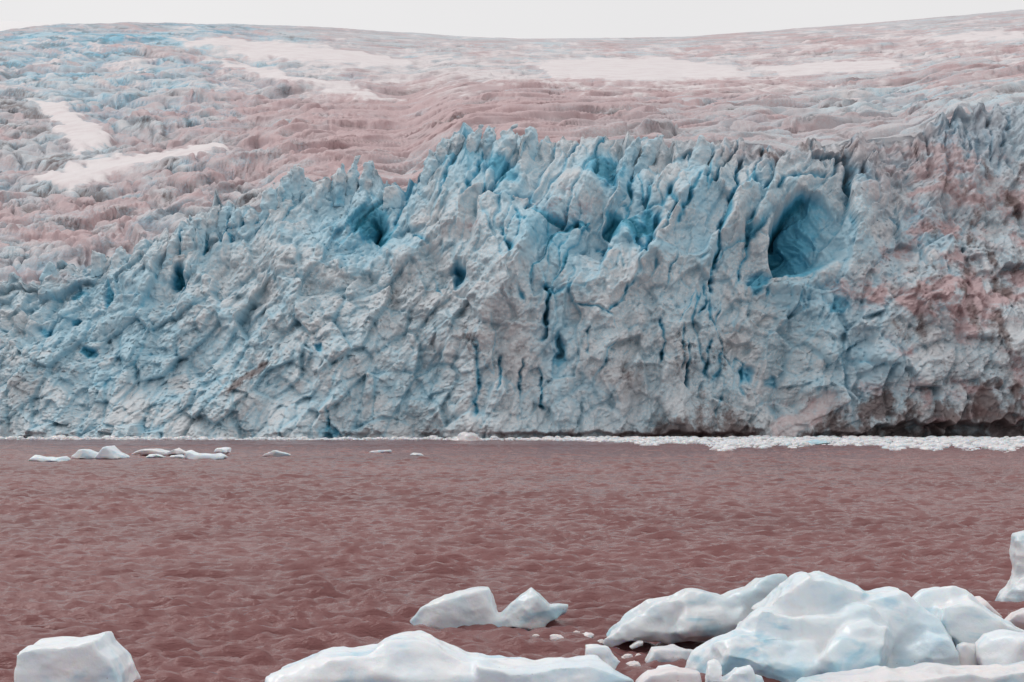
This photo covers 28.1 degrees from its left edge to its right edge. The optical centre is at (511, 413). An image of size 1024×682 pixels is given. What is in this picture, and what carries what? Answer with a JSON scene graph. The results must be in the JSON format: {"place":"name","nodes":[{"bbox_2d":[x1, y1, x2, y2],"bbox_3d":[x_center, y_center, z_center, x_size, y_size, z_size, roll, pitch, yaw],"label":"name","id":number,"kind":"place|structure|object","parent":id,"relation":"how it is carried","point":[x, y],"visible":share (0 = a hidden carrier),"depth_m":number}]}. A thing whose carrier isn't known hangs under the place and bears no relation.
{"place":"outdoors","nodes":[
{"label":"outdoors","id":0,"kind":"place"},
{"bbox_2d":[0,21,537,38],"bbox_3d":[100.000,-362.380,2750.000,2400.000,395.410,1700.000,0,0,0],"label":"snow hills","id":1,"kind":"structure","parent":0,"point":[6,25],"depth_m":2616.43},
{"bbox_2d":[0,9,1023,438],"bbox_3d":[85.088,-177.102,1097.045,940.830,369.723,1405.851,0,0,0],"label":"glacier","id":2,"kind":"object","parent":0,"point":[240,231],"visible":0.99,"depth_m":429.90},
{"bbox_2d":[0,438,1023,681],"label":"water","id":3,"kind":"structure","parent":0,"point":[246,561],"depth_m":83.78},
{"bbox_2d":[28,455,70,461],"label":"ice floe","id":4,"kind":"object","parent":3,"relation":"on","point":[40,458],"visible":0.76,"depth_m":212.61},
{"bbox_2d":[14,631,140,681],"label":"iceberg","id":5,"kind":"object","parent":3,"relation":"on","point":[106,656],"visible":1,"depth_m":36.36},
{"bbox_2d":[71,445,129,458],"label":"ice floe","id":6,"kind":"object","parent":3,"relation":"on","point":[111,452],"visible":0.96,"depth_m":223.98},
{"bbox_2d":[146,454,165,457],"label":"ice floe","id":7,"kind":"object","parent":3,"relation":"on","point":[153,455],"visible":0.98,"depth_m":230.30},
{"bbox_2d":[131,448,185,454],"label":"ice floe","id":8,"kind":"object","parent":3,"relation":"on","point":[178,451],"visible":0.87,"depth_m":242.06},
{"bbox_2d":[170,454,183,457],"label":"ice floe","id":9,"kind":"object","parent":3,"relation":"on","point":[179,456],"visible":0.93,"depth_m":229.19},
{"bbox_2d":[183,450,227,459],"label":"ice floe","id":10,"kind":"object","parent":3,"relation":"on","point":[190,454],"visible":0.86,"depth_m":222.27},
{"bbox_2d":[214,447,230,453],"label":"ice floe","id":11,"kind":"object","parent":3,"relation":"on","point":[226,450],"visible":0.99,"depth_m":244.99},
{"bbox_2d":[263,450,290,456],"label":"ice floe","id":12,"kind":"object","parent":3,"relation":"on","point":[275,453],"visible":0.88,"depth_m":236.61},
{"bbox_2d":[369,450,391,452],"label":"ice floe","id":13,"kind":"object","parent":3,"relation":"on","point":[381,451],"visible":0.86,"depth_m":256.43},
{"bbox_2d":[265,630,633,681],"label":"iceberg","id":14,"kind":"object","parent":3,"relation":"on","point":[416,656],"visible":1,"depth_m":35.59},
{"bbox_2d":[451,432,480,440],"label":"brash chunk","id":15,"kind":"object","parent":3,"relation":"on","point":[466,436],"visible":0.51,"depth_m":377.99},
{"bbox_2d":[410,586,567,630],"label":"iceberg","id":16,"kind":"object","parent":3,"relation":"on","point":[531,608],"visible":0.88,"depth_m":48.26},
{"bbox_2d":[0,435,1023,452],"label":"brash ice","id":17,"kind":"structure","parent":3,"relation":"on","point":[934,443],"depth_m":360.59},
{"bbox_2d":[550,634,563,640],"bbox_3d":[0.996,4.987,45.631,0.319,0.158,0.345,0,0,14],"label":"ice chunk","id":18,"kind":"object","parent":3,"relation":"on","point":[554,637],"visible":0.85,"depth_m":45.51},
{"bbox_2d":[582,632,593,637],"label":"ice chunk","id":19,"kind":"object","parent":3,"relation":"on","point":[587,634],"visible":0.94,"depth_m":46.07},
{"bbox_2d":[585,644,619,669],"bbox_3d":[1.741,4.707,39.517,0.696,0.489,0.558,0,0,0],"label":"ice chunk","id":20,"kind":"object","parent":3,"relation":"on","point":[604,653],"visible":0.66,"depth_m":39.31},
{"bbox_2d":[622,654,632,658],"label":"ice chunk","id":21,"kind":"object","parent":3,"relation":"on","point":[624,656],"visible":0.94,"depth_m":42.03},
{"bbox_2d":[626,661,640,665],"bbox_3d":[2.407,4.992,40.800,0.290,0.131,0.297,0,0,-30],"label":"ice chunk","id":22,"kind":"object","parent":3,"relation":"on","point":[633,663],"visible":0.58,"depth_m":40.73},
{"bbox_2d":[629,640,642,648],"bbox_3d":[2.608,4.866,43.019,0.294,0.184,0.310,0,0,0],"label":"ice chunk","id":23,"kind":"object","parent":3,"relation":"on","point":[636,644],"visible":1,"depth_m":42.91},
{"bbox_2d":[657,664,676,667],"bbox_3d":[2.898,4.848,38.246,0.517,0.313,0.431,0,0,0],"label":"ice chunk","id":24,"kind":"object","parent":3,"relation":"on","point":[666,665],"visible":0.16,"depth_m":38.27},
{"bbox_2d":[635,666,701,681],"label":"ice chunk","id":25,"kind":"object","parent":3,"relation":"on","point":[670,674],"visible":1,"depth_m":37.05},
{"bbox_2d":[645,644,691,662],"bbox_3d":[3.215,4.943,41.343,1.072,0.534,0.866,0,0,0],"label":"ice chunk","id":26,"kind":"object","parent":3,"relation":"on","point":[670,653],"visible":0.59,"depth_m":40.98},
{"bbox_2d":[602,573,787,646],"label":"iceberg","id":27,"kind":"object","parent":3,"relation":"on","point":[689,614],"visible":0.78,"depth_m":43.16},
{"bbox_2d":[705,659,763,681],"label":"ice chunk","id":28,"kind":"object","parent":3,"relation":"on","point":[746,673],"visible":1,"depth_m":36.61},
{"bbox_2d":[806,439,830,443],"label":"ice floe","id":29,"kind":"object","parent":3,"relation":"on","point":[815,441],"visible":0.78,"depth_m":328.51},
{"bbox_2d":[685,571,960,681],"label":"iceberg","id":30,"kind":"object","parent":3,"relation":"on","point":[795,627],"visible":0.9,"depth_m":38.59},
{"bbox_2d":[796,661,1023,681],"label":"ice ledge","id":31,"kind":"object","parent":3,"relation":"on","point":[937,672],"visible":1,"depth_m":36.21},
{"bbox_2d":[956,642,977,664],"bbox_3d":[8.588,4.611,38.656,0.475,0.594,0.563,0,0,0],"label":"ice chunk","id":32,"kind":"object","parent":3,"relation":"on","point":[967,653],"visible":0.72,"depth_m":38.41},
{"bbox_2d":[912,586,1023,646],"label":"iceberg","id":33,"kind":"object","parent":3,"relation":"on","point":[963,615],"visible":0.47,"depth_m":39.55},
{"bbox_2d":[975,596,1001,616],"bbox_3d":[10.369,4.238,45.015,0.713,0.433,0.662,0,0,0],"label":"ice chunk","id":34,"kind":"object","parent":3,"relation":"on","point":[982,601],"visible":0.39,"depth_m":44.74},
{"bbox_2d":[974,629,1023,664],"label":"iceberg","id":35,"kind":"object","parent":3,"relation":"on","point":[1002,646],"visible":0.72,"depth_m":38.02},
{"bbox_2d":[995,530,1023,601],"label":"iceberg","id":36,"kind":"object","parent":3,"relation":"on","point":[1012,590],"visible":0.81,"depth_m":54.25},
{"bbox_2d":[1004,608,1023,629],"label":"ice chunk","id":37,"kind":"object","parent":3,"relation":"on","point":[1015,618],"visible":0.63,"depth_m":45.80},
{"bbox_2d":[0,0,1023,38],"label":"sky","id":38,"kind":"structure","parent":0,"point":[540,19]}
]}

